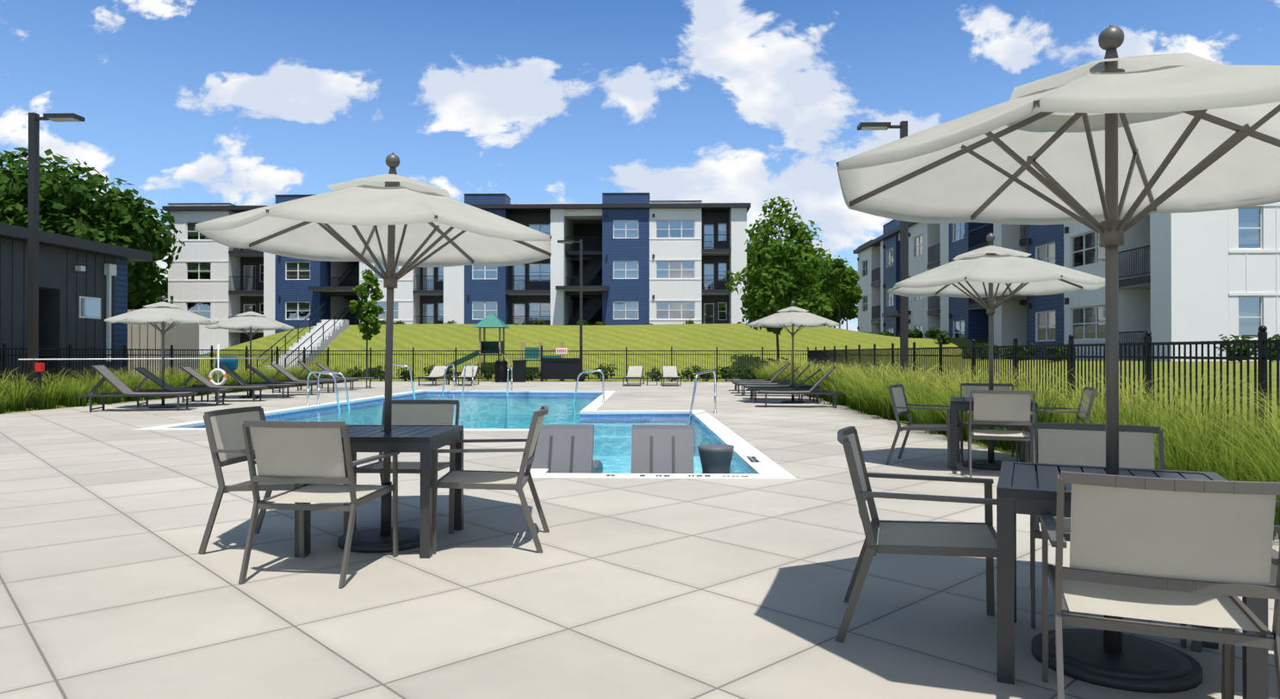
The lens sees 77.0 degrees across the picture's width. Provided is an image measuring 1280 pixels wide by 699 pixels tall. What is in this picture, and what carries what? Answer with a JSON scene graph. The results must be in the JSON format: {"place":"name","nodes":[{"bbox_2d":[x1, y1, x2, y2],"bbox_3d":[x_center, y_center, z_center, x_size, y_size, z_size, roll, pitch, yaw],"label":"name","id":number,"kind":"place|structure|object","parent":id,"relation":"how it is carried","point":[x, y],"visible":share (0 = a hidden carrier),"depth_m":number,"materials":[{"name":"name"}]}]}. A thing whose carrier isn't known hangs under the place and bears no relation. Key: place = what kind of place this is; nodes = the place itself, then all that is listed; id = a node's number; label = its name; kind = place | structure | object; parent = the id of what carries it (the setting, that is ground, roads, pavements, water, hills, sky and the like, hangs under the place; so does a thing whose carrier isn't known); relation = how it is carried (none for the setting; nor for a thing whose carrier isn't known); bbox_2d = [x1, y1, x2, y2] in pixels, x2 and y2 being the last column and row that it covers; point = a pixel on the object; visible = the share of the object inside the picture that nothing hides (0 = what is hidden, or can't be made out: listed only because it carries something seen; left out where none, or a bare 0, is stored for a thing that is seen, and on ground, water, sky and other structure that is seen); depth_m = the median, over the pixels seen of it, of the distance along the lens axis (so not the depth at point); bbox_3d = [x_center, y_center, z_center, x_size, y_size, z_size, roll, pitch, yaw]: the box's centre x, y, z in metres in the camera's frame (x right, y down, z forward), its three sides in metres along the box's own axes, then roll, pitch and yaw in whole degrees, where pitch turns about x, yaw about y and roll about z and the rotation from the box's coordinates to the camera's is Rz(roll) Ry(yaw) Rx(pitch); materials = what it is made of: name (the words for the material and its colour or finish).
{"place":"outdoors","nodes":[
{"label":"outdoors","id":0,"kind":"place"},
{"bbox_2d":[0,0,1279,354],"label":"sky","id":1,"kind":"structure","parent":0,"point":[233,102],"materials":[{"name":"blue"}]},
{"bbox_2d":[4,323,1279,534],"bbox_3d":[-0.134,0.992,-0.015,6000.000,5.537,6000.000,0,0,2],"label":"lawn","id":2,"kind":"structure","parent":0,"point":[638,341],"depth_m":43.16,"materials":[{"name":"green plant"}]},
{"bbox_2d":[35,362,44,408],"bbox_3d":[-13.528,0.824,18.120,0.130,1.050,0.120,0,0,2],"label":"extinguisher box","id":3,"kind":"object","parent":2,"relation":"on","point":[40,368],"visible":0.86,"depth_m":18.09,"materials":[{"name":"red metal"}]},
{"bbox_2d":[0,147,105,236],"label":"tree","id":4,"kind":"object","parent":2,"relation":"on","point":[11,164],"visible":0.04,"depth_m":52.24,"materials":[{"name":"green plant"}]},
{"bbox_2d":[22,112,85,408],"bbox_3d":[-13.640,-2.074,18.688,1.215,6.850,0.360,0,0,2],"label":"light pole","id":5,"kind":"object","parent":2,"relation":"on","point":[34,119],"visible":0.81,"depth_m":18.64,"materials":[{"name":"brown metal"}]},
{"bbox_2d":[0,149,185,306],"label":"tree","id":6,"kind":"object","parent":2,"relation":"on","point":[123,216],"visible":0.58,"depth_m":47.13,"materials":[{"name":"green plant"}]},
{"bbox_2d":[0,223,198,387],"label":"pool house","id":7,"kind":"structure","parent":2,"relation":"on","point":[83,289],"depth_m":24.18,"materials":[{"name":"grey wood"}]},
{"bbox_2d":[94,238,164,301],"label":"tree","id":8,"kind":"object","parent":2,"relation":"on","point":[158,271],"visible":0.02,"depth_m":59.06,"materials":[{"name":"green plant"}]},
{"bbox_2d":[127,261,167,310],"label":"tree","id":9,"kind":"object","parent":2,"relation":"on","point":[141,304],"visible":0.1,"depth_m":63.44,"materials":[{"name":"green plant"}]},
{"bbox_2d":[0,360,354,414],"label":"grass strip","id":10,"kind":"object","parent":2,"relation":"on","point":[14,396],"depth_m":20.45,"materials":[{"name":"green plant"}]},
{"bbox_2d":[256,303,348,370],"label":"berm steps","id":11,"kind":"structure","parent":2,"relation":"on","point":[323,334],"depth_m":43.51,"materials":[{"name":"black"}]},
{"bbox_2d":[348,268,385,377],"bbox_3d":[-13.176,-1.144,39.036,1.587,5.549,1.755,0,0,2],"label":"young tree","id":12,"kind":"object","parent":2,"relation":"on","point":[369,317],"visible":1,"depth_m":38.74,"materials":[{"name":"green plant"}]},
{"bbox_2d":[161,192,751,349],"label":"building","id":13,"kind":"structure","parent":2,"relation":"on","point":[645,259],"depth_m":60.73,"materials":[{"name":"blue"}]},
{"bbox_2d":[445,313,564,374],"bbox_3d":[-6.843,-0.292,39.959,5.991,3.083,2.032,0,0,2],"label":"playground","id":14,"kind":"object","parent":2,"relation":"on","point":[491,320],"visible":0.65,"depth_m":39.93,"materials":[{"name":"green"}]},
{"bbox_2d":[346,363,764,381],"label":"shrubs","id":15,"kind":"object","parent":2,"relation":"on","point":[529,374],"visible":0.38,"depth_m":36.73,"materials":[{"name":"green plant"}]},
{"bbox_2d":[540,346,582,381],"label":"gate","id":16,"kind":"structure","parent":2,"relation":"on","point":[561,369],"depth_m":36.07,"materials":[{"name":"black metal"}]},
{"bbox_2d":[557,239,584,380],"bbox_3d":[-3.214,-1.812,37.300,1.200,6.600,0.360,0,0,2],"label":"light pole","id":17,"kind":"object","parent":2,"relation":"on","point":[580,281],"visible":0.67,"depth_m":37.23,"materials":[{"name":"brown metal"}]},
{"bbox_2d":[0,381,1279,698],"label":"deck","id":18,"kind":"structure","parent":2,"relation":"on","point":[114,585],"depth_m":4.44,"materials":[{"name":"beige concrete"}]},
{"bbox_2d":[77,364,197,412],"bbox_3d":[-11.043,0.839,17.737,2.138,1.015,0.745,0,0,-15],"label":"chaise","id":19,"kind":"object","parent":18,"relation":"on","point":[114,381],"visible":1,"depth_m":17.54,"materials":[{"name":"grey"}]},
{"bbox_2d":[18,344,266,400],"bbox_3d":[-12.170,0.610,20.555,0.854,1.500,5.908,0,0,36],"label":"life ring stand","id":20,"kind":"object","parent":18,"relation":"on","point":[218,370],"visible":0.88,"depth_m":21.40,"materials":[{"name":"white"}]},
{"bbox_2d":[104,295,218,409],"bbox_3d":[-11.062,0.046,18.655,2.137,2.610,2.137,0,0,-16],"label":"umbrella","id":21,"kind":"object","parent":18,"relation":"on","point":[163,313],"visible":1,"depth_m":18.38,"materials":[{"name":"beige fabric"}]},
{"bbox_2d":[133,367,232,407],"bbox_3d":[-11.105,0.892,19.449,2.138,0.925,0.745,0,0,-17],"label":"chaise","id":22,"kind":"object","parent":18,"relation":"on","point":[152,377],"visible":0.92,"depth_m":19.26,"materials":[{"name":"grey"}]},
{"bbox_2d":[174,366,268,403],"bbox_3d":[-10.970,0.900,21.093,2.138,0.925,0.745,0,0,-12],"label":"chaise","id":23,"kind":"object","parent":18,"relation":"on","point":[199,377],"visible":0.85,"depth_m":20.91,"materials":[{"name":"grey"}]},
{"bbox_2d":[205,306,294,398],"bbox_3d":[-11.093,0.067,22.907,2.137,2.610,2.137,0,0,-4],"label":"umbrella","id":24,"kind":"object","parent":18,"relation":"on","point":[251,320],"visible":0.98,"depth_m":22.58,"materials":[{"name":"beige fabric"}]},
{"bbox_2d":[216,362,296,398],"bbox_3d":[-10.903,0.863,22.641,2.138,1.015,0.745,0,0,-14],"label":"chaise","id":25,"kind":"object","parent":18,"relation":"on","point":[237,377],"visible":0.69,"depth_m":22.48,"materials":[{"name":"grey fabric"}]},
{"bbox_2d":[215,356,237,370],"bbox_3d":[-11.649,0.391,22.671,0.500,0.390,0.398,0,0,-16],"label":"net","id":26,"kind":"object","parent":25,"relation":"on","point":[231,364],"visible":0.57,"depth_m":22.57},
{"bbox_2d":[198,406,349,558],"bbox_3d":[-2.392,0.843,5.297,0.713,0.897,0.622,0,0,7],"label":"chair","id":27,"kind":"object","parent":18,"relation":"on","point":[225,433],"visible":0.52,"depth_m":5.14,"materials":[{"name":"grey fabric"}]},
{"bbox_2d":[238,364,317,396],"bbox_3d":[-10.891,0.916,24.296,2.138,0.925,0.745,0,0,-16],"label":"chaise","id":28,"kind":"object","parent":18,"relation":"on","point":[262,375],"visible":0.77,"depth_m":24.13,"materials":[{"name":"grey fabric"}]},
{"bbox_2d":[264,364,340,393],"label":"chaise","id":29,"kind":"object","parent":18,"relation":"on","point":[285,373],"visible":0.75,"depth_m":25.70,"materials":[{"name":"grey fabric"}]},
{"bbox_2d":[238,420,399,588],"bbox_3d":[-1.847,0.840,4.687,0.622,0.897,0.713,0,0,8],"label":"chair","id":30,"kind":"object","parent":18,"relation":"on","point":[310,455],"visible":0.96,"depth_m":4.43,"materials":[{"name":"grey fabric"}]},
{"bbox_2d":[290,360,359,391],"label":"chaise","id":31,"kind":"object","parent":18,"relation":"on","point":[307,368],"visible":0.83,"depth_m":27.31,"materials":[{"name":"grey"}]},
{"bbox_2d":[310,362,376,389],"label":"chaise","id":32,"kind":"object","parent":18,"relation":"on","point":[321,366],"visible":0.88,"depth_m":28.79,"materials":[{"name":"grey fabric"}]},
{"bbox_2d":[194,152,552,553],"bbox_3d":[-1.678,-0.018,5.379,2.137,2.610,2.137,1,0,-6],"label":"umbrella","id":33,"kind":"object","parent":18,"relation":"on","point":[392,220],"visible":0.98,"depth_m":5.35,"materials":[{"name":"white fabric"}]},
{"bbox_2d":[294,424,463,559],"bbox_3d":[-1.700,0.914,5.372,0.840,0.745,0.840,0,0,2],"label":"table","id":34,"kind":"object","parent":18,"relation":"on","point":[425,441],"visible":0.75,"depth_m":4.96,"materials":[{"name":"grey metal"}]},
{"bbox_2d":[352,399,459,531],"bbox_3d":[-1.731,0.847,6.043,0.622,0.897,0.713,0,0,2],"label":"chair","id":35,"kind":"object","parent":18,"relation":"on","point":[422,412],"visible":0.46,"depth_m":6.33,"materials":[{"name":"grey fabric"}]},
{"bbox_2d":[416,366,450,385],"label":"chaise","id":36,"kind":"object","parent":18,"relation":"on","point":[437,372],"visible":0.94,"depth_m":32.19,"materials":[{"name":"grey fabric"}]},
{"bbox_2d":[136,390,797,479],"bbox_3d":[-3.187,1.967,17.819,10.064,1.260,19.296,0,0,2],"label":"pool coping","id":37,"kind":"object","parent":18,"relation":"in","point":[754,462],"visible":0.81,"depth_m":13.31,"materials":[{"name":"tile"}]},
{"bbox_2d":[305,371,340,410],"bbox_3d":[-7.545,1.109,19.201,0.867,1.198,0.090,0,0,2],"label":"grab rail","id":38,"kind":"object","parent":37,"relation":"on","point":[307,388],"visible":0.94,"depth_m":19.19,"materials":[{"name":"silver metal"}]},
{"bbox_2d":[316,370,349,408],"bbox_3d":[-7.514,1.111,19.750,0.867,1.198,0.090,0,0,2],"label":"grab rail","id":39,"kind":"object","parent":37,"relation":"on","point":[344,380],"visible":0.85,"depth_m":19.74,"materials":[{"name":"silver metal"}]},
{"bbox_2d":[384,363,415,398],"bbox_3d":[-7.207,1.096,24.193,0.996,1.377,0.104,0,0,2],"label":"grab rail","id":40,"kind":"object","parent":37,"relation":"on","point":[411,376],"visible":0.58,"depth_m":24.17,"materials":[{"name":"silver metal"}]},
{"bbox_2d":[441,363,454,395],"bbox_3d":[-6.384,1.183,26.700,0.090,1.433,1.615,0,0,2],"label":"stair rail","id":41,"kind":"object","parent":37,"relation":"on","point":[444,377],"visible":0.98,"depth_m":26.91,"materials":[{"name":"silver metal"}]},
{"bbox_2d":[461,363,473,395],"bbox_3d":[-5.734,1.183,26.681,0.090,1.433,1.615,0,0,2],"label":"stair rail","id":42,"kind":"object","parent":37,"relation":"on","point":[464,377],"visible":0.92,"depth_m":26.80,"materials":[{"name":"silver metal"}]},
{"bbox_2d":[204,393,749,473],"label":"pool water","id":43,"kind":"structure","parent":37,"relation":"in","point":[516,415],"depth_m":17.04,"materials":[{"name":"blue liquid"}]},
{"bbox_2d":[531,424,602,473],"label":"lounge chair","id":44,"kind":"object","parent":37,"relation":"on","point":[564,449],"visible":0.46,"depth_m":8.85,"materials":[{"name":"grey"}]},
{"bbox_2d":[630,424,694,473],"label":"lounge chair","id":45,"kind":"object","parent":37,"relation":"on","point":[661,449],"visible":0.6,"depth_m":8.81,"materials":[{"name":"grey"}]},
{"bbox_2d":[697,444,733,473],"bbox_3d":[0.837,1.343,8.857,0.400,0.560,0.400,0,0,2],"label":"ledge drum table","id":46,"kind":"object","parent":37,"relation":"on","point":[716,458],"visible":0.54,"depth_m":8.72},
{"bbox_2d":[454,366,479,386],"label":"chaise","id":47,"kind":"object","parent":18,"relation":"on","point":[469,372],"visible":0.81,"depth_m":32.22,"materials":[{"name":"grey fabric"}]},
{"bbox_2d":[432,405,549,554],"bbox_3d":[-0.971,0.843,5.356,0.713,0.897,0.622,0,0,-2],"label":"chair","id":48,"kind":"object","parent":18,"relation":"on","point":[452,479],"visible":0.94,"depth_m":5.18,"materials":[{"name":"grey metal"}]},
{"bbox_2d":[494,360,507,382],"bbox_3d":[-6.077,0.951,35.166,0.560,0.960,0.560,0,0,2],"label":"trash can","id":49,"kind":"object","parent":18,"relation":"on","point":[500,370],"visible":0.98,"depth_m":34.97,"materials":[{"name":"black"}]},
{"bbox_2d":[192,373,817,402],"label":"side tables","id":50,"kind":"object","parent":18,"relation":"on","point":[456,375],"visible":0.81,"depth_m":21.11,"materials":[{"name":"grey"}]},
{"bbox_2d":[506,366,513,394],"bbox_3d":[-4.375,1.146,26.968,0.090,1.198,0.866,0,0,2],"label":"stair rail","id":51,"kind":"object","parent":18,"relation":"on","point":[511,367],"visible":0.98,"depth_m":27.29,"materials":[{"name":"silver metal"}]},
{"bbox_2d":[512,360,527,382],"bbox_3d":[-5.306,0.953,35.445,0.560,0.960,0.560,0,0,2],"label":"trash can","id":52,"kind":"object","parent":18,"relation":"on","point":[519,370],"visible":1,"depth_m":35.20,"materials":[{"name":"black"}]},
{"bbox_2d":[571,369,605,416],"bbox_3d":[-1.328,1.116,20.663,0.867,1.198,0.090,0,0,2],"label":"grab rail","id":53,"kind":"object","parent":18,"relation":"on","point":[590,371],"visible":0.9,"depth_m":20.65,"materials":[{"name":"silver metal"}]},
{"bbox_2d":[622,366,644,386],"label":"chaise","id":54,"kind":"object","parent":18,"relation":"on","point":[634,372],"visible":1,"depth_m":32.04,"materials":[{"name":"grey fabric"}]},
{"bbox_2d":[660,366,681,386],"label":"chaise","id":55,"kind":"object","parent":18,"relation":"on","point":[669,372],"visible":1,"depth_m":32.01,"materials":[{"name":"grey fabric"}]},
{"bbox_2d":[688,369,717,422],"bbox_3d":[1.246,1.132,16.286,0.090,1.433,1.615,0,0,27],"label":"grab rail","id":56,"kind":"object","parent":18,"relation":"on","point":[715,393],"visible":0.98,"depth_m":16.39,"materials":[{"name":"silver metal"}]},
{"bbox_2d":[728,365,790,391],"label":"chaise","id":57,"kind":"object","parent":18,"relation":"on","point":[767,380],"visible":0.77,"depth_m":26.87,"materials":[{"name":"grey fabric"}]},
{"bbox_2d":[732,363,797,393],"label":"chaise","id":58,"kind":"object","parent":18,"relation":"on","point":[775,376],"visible":0.65,"depth_m":25.17,"materials":[{"name":"grey"}]},
{"bbox_2d":[735,366,805,397],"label":"chaise","id":59,"kind":"object","parent":18,"relation":"on","point":[742,385],"visible":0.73,"depth_m":23.65,"materials":[{"name":"grey"}]},
{"bbox_2d":[743,364,818,400],"bbox_3d":[3.892,0.889,22.128,2.020,0.958,0.704,0,0,11],"label":"chaise","id":60,"kind":"object","parent":18,"relation":"on","point":[774,387],"visible":0.75,"depth_m":21.86,"materials":[{"name":"grey"}]},
{"bbox_2d":[745,368,826,403],"bbox_3d":[3.751,0.923,20.529,2.020,0.874,0.704,0,0,12],"label":"chaise","id":61,"kind":"object","parent":18,"relation":"on","point":[755,389],"visible":0.81,"depth_m":20.29,"materials":[{"name":"grey"}]},
{"bbox_2d":[747,300,838,403],"bbox_3d":[3.895,0.055,20.484,2.137,2.610,2.137,0,0,-10],"label":"umbrella","id":62,"kind":"object","parent":18,"relation":"on","point":[792,316],"visible":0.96,"depth_m":20.18,"materials":[{"name":"white fabric"}]},
{"bbox_2d":[757,366,846,408],"bbox_3d":[3.785,0.873,18.909,2.020,0.958,0.704,0,0,9],"label":"chaise","id":63,"kind":"object","parent":18,"relation":"on","point":[810,391],"visible":1,"depth_m":18.68,"materials":[{"name":"grey"}]},
{"bbox_2d":[835,426,996,642],"bbox_3d":[1.275,0.835,3.695,0.713,0.897,0.622,0,0,18],"label":"chair","id":64,"kind":"object","parent":18,"relation":"on","point":[942,538],"visible":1,"depth_m":3.64,"materials":[{"name":"grey metal"}]},
{"bbox_2d":[885,384,960,469],"bbox_3d":[3.237,0.862,9.206,0.713,0.897,0.622,0,0,31],"label":"chair","id":65,"kind":"object","parent":18,"relation":"on","point":[898,400],"visible":0.96,"depth_m":9.26,"materials":[{"name":"grey metal"}]},
{"bbox_2d":[960,383,1018,462],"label":"chair","id":66,"kind":"object","parent":18,"relation":"on","point":[969,387],"visible":0.5,"depth_m":9.79,"materials":[{"name":"grey metal"}]},
{"bbox_2d":[950,397,1037,470],"bbox_3d":[3.905,0.931,8.942,0.840,0.745,0.840,0,0,21],"label":"table","id":67,"kind":"object","parent":18,"relation":"on","point":[959,403],"visible":0.44,"depth_m":8.68,"materials":[{"name":"grey metal"}]},
{"bbox_2d":[888,232,1105,471],"bbox_3d":[3.905,-0.001,8.946,2.137,2.610,2.137,0,0,13],"label":"umbrella","id":68,"kind":"object","parent":18,"relation":"on","point":[991,270],"visible":1,"depth_m":8.73,"materials":[{"name":"beige fabric"}]},
{"bbox_2d":[966,390,1036,478],"bbox_3d":[3.716,0.857,8.298,0.622,0.897,0.713,0,0,21],"label":"chair","id":69,"kind":"object","parent":18,"relation":"on","point":[997,407],"visible":0.98,"depth_m":8.06,"materials":[{"name":"grey fabric"}]},
{"bbox_2d":[835,23,1279,693],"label":"patio umbrella","id":70,"kind":"object","parent":18,"relation":"on","point":[1111,142],"visible":0.98,"depth_m":3.37,"materials":[{"name":"white fabric"}]},
{"bbox_2d":[1019,386,1096,462],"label":"chair","id":71,"kind":"object","parent":18,"relation":"on","point":[1090,395],"visible":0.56,"depth_m":8.70,"materials":[{"name":"grey metal"}]},
{"bbox_2d":[1030,422,1186,648],"bbox_3d":[2.219,0.836,3.885,0.622,0.897,0.713,0,0,26],"label":"chair","id":72,"kind":"object","parent":18,"relation":"on","point":[1070,444],"visible":0.44,"depth_m":4.15,"materials":[{"name":"grey fabric"}]},
{"bbox_2d":[996,461,1268,698],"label":"table","id":73,"kind":"object","parent":18,"relation":"on","point":[1028,488],"visible":0.38,"depth_m":3.07,"materials":[{"name":"grey metal"}]},
{"bbox_2d":[1038,471,1279,698],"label":"chair","id":74,"kind":"object","parent":18,"relation":"on","point":[1198,552],"visible":0.98,"depth_m":2.45,"materials":[{"name":"beige fabric"}]},
{"bbox_2d":[1191,500,1279,698],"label":"chair","id":75,"kind":"object","parent":18,"relation":"on","point":[1196,646],"visible":0.12,"depth_m":2.89,"materials":[{"name":"grey metal"}]},
{"bbox_2d":[0,325,1279,447],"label":"fence","id":76,"kind":"object","parent":2,"relation":"on","point":[874,355],"visible":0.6,"depth_m":16.05,"materials":[{"name":"black metal"}]},
{"bbox_2d":[722,196,826,366],"bbox_3d":[6.560,-2.855,38.348,4.610,8.983,4.598,0,0,-45],"label":"young tree","id":77,"kind":"object","parent":2,"relation":"on","point":[770,295],"visible":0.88,"depth_m":37.57,"materials":[{"name":"green plant"}]},
{"bbox_2d":[746,237,805,309],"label":"tree","id":78,"kind":"object","parent":2,"relation":"on","point":[748,255],"visible":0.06,"depth_m":96.72,"materials":[{"name":"green plant"}]},
{"bbox_2d":[759,254,835,308],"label":"tree","id":79,"kind":"object","parent":2,"relation":"on","point":[829,291],"visible":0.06,"depth_m":89.51,"materials":[{"name":"green plant"}]},
{"bbox_2d":[750,242,852,285],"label":"tree","id":80,"kind":"object","parent":2,"relation":"on","point":[829,255],"depth_m":109.13,"materials":[{"name":"green plant"}]},
{"bbox_2d":[796,283,832,319],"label":"tree","id":81,"kind":"object","parent":2,"relation":"on","point":[828,310],"visible":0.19,"depth_m":82.02,"materials":[{"name":"green plant"}]},
{"bbox_2d":[379,318,1279,362],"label":"shrubs","id":82,"kind":"object","parent":2,"relation":"on","point":[943,337],"depth_m":36.63,"materials":[{"name":"green plant"}]},
{"bbox_2d":[813,243,857,305],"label":"tree","id":83,"kind":"object","parent":2,"relation":"on","point":[826,256],"depth_m":127.49,"materials":[{"name":"green plant"}]},
{"bbox_2d":[818,258,857,329],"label":"young tree","id":84,"kind":"object","parent":2,"relation":"on","point":[838,273],"visible":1,"depth_m":51.38,"materials":[{"name":"green plant"}]},
{"bbox_2d":[827,298,857,328],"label":"tree","id":85,"kind":"object","parent":2,"relation":"on","point":[835,317],"visible":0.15,"depth_m":147.16,"materials":[{"name":"green plant"}]},
{"bbox_2d":[829,269,862,329],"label":"young tree","id":86,"kind":"object","parent":2,"relation":"on","point":[856,297],"visible":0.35,"depth_m":59.35,"materials":[{"name":"green plant"}]},
{"bbox_2d":[857,120,908,379],"bbox_3d":[5.892,-2.070,19.388,1.215,6.850,0.360,0,0,2],"label":"light pole","id":87,"kind":"object","parent":2,"relation":"on","point":[903,126],"visible":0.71,"depth_m":19.30,"materials":[{"name":"brown metal"}]},
{"bbox_2d":[750,357,1279,542],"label":"ornamental grass","id":88,"kind":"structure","parent":2,"relation":"on","point":[1188,446],"depth_m":8.80,"materials":[{"name":"green plant"}]},
{"bbox_2d":[853,202,1279,361],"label":"building","id":89,"kind":"structure","parent":2,"relation":"on","point":[1205,276],"depth_m":30.66,"materials":[{"name":"blue"}]},
{"bbox_2d":[952,379,1274,468],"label":"grass","id":90,"kind":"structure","parent":2,"relation":"on","point":[1213,412],"depth_m":10.09,"materials":[{"name":"green plant"}]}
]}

